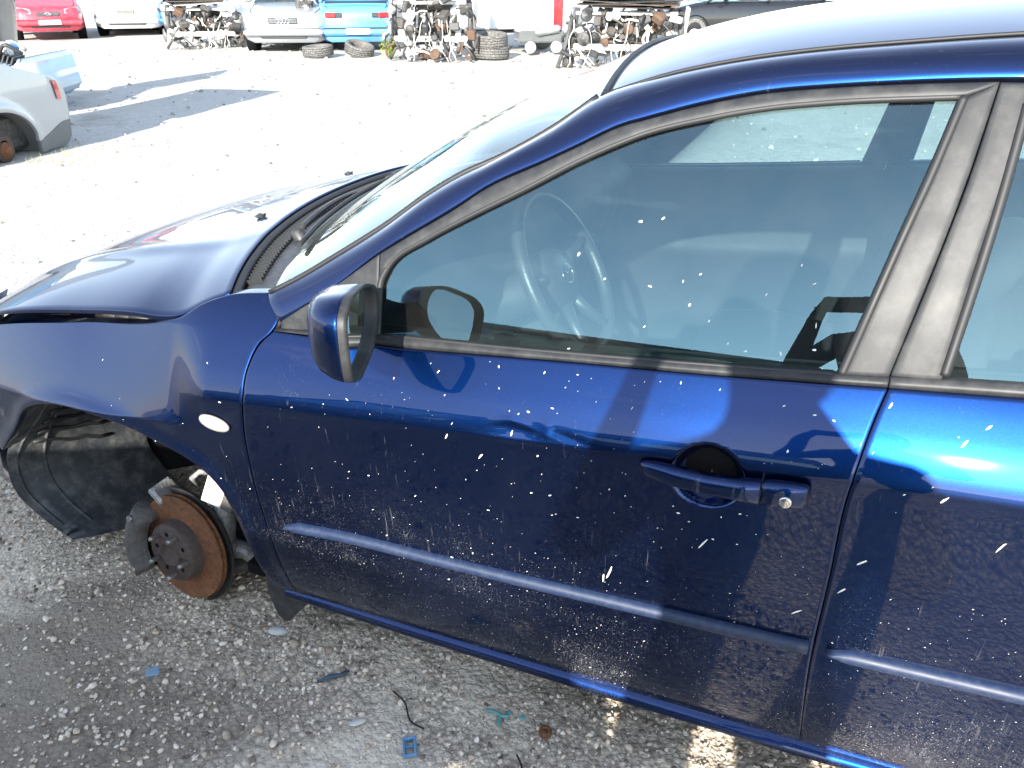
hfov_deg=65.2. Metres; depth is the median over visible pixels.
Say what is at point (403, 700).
wire scrap
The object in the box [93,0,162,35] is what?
white saloon
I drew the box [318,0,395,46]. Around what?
light blue hatchback
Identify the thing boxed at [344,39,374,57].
tyre
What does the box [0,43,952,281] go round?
stone scatter
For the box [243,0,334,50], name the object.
silver saloon
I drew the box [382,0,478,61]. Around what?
scrap parts rack
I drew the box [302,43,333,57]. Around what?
tyre
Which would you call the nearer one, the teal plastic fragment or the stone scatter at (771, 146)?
the teal plastic fragment
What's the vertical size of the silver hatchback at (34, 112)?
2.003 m
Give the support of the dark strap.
on the ground at (152, 194)
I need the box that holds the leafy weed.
[378,30,400,58]
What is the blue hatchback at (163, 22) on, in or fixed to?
on the ground at (152, 194)
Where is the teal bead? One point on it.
(522, 717)
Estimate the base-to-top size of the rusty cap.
0.014 m
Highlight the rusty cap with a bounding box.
[539,725,551,738]
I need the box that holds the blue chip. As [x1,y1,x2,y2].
[145,666,159,676]
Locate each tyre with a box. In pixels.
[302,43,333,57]
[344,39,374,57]
[471,30,507,48]
[472,46,509,59]
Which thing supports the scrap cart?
on the ground at (152, 194)
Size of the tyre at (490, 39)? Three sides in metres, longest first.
0.723 x 0.723 x 0.240 m
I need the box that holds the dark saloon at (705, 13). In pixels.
[654,0,836,35]
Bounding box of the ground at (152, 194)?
[0,0,1023,767]
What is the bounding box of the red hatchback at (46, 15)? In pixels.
[16,0,87,39]
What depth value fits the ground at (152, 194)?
2.31 m
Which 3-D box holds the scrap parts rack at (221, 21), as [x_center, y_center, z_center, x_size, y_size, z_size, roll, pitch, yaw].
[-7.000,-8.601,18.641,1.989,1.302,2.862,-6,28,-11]
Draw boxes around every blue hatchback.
[160,0,237,32]
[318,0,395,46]
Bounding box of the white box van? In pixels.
[458,0,562,48]
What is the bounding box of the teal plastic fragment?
[486,708,510,726]
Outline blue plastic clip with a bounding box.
[402,735,416,758]
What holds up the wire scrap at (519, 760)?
on the ground at (152, 194)
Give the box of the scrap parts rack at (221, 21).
[157,0,246,48]
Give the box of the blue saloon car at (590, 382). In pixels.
[0,0,1023,767]
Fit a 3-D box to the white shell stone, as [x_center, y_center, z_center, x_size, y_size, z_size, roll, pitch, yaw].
[-0.335,0.733,1.737,0.040,0.014,0.020,-17,32,-30]
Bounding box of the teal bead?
[519,714,524,720]
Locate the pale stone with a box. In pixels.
[268,626,287,635]
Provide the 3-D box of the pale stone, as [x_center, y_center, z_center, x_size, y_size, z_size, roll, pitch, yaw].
[-0.585,0.617,2.004,0.053,0.016,0.035,0,27,0]
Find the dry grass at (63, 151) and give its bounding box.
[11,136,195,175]
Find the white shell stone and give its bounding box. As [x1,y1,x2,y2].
[349,718,366,725]
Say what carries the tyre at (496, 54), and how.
on the ground at (152, 194)
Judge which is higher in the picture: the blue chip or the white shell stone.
the blue chip
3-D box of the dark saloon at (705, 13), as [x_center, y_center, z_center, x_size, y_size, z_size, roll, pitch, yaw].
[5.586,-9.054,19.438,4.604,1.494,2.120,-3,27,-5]
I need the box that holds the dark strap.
[317,670,349,682]
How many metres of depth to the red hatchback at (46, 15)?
20.34 m
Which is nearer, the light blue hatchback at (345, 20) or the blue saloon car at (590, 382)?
the blue saloon car at (590, 382)
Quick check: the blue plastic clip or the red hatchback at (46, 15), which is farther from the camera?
the red hatchback at (46, 15)
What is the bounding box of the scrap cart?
[514,24,563,52]
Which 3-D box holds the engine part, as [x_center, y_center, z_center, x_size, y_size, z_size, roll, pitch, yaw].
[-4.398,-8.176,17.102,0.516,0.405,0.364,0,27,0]
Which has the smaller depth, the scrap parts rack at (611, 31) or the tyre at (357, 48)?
the scrap parts rack at (611, 31)
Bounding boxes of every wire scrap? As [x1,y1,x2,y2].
[392,690,423,729]
[516,754,522,767]
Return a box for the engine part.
[295,0,316,8]
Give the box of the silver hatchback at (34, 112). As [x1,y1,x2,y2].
[0,64,71,162]
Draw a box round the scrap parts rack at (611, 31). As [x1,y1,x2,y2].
[556,0,690,67]
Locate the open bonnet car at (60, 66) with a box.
[0,0,81,94]

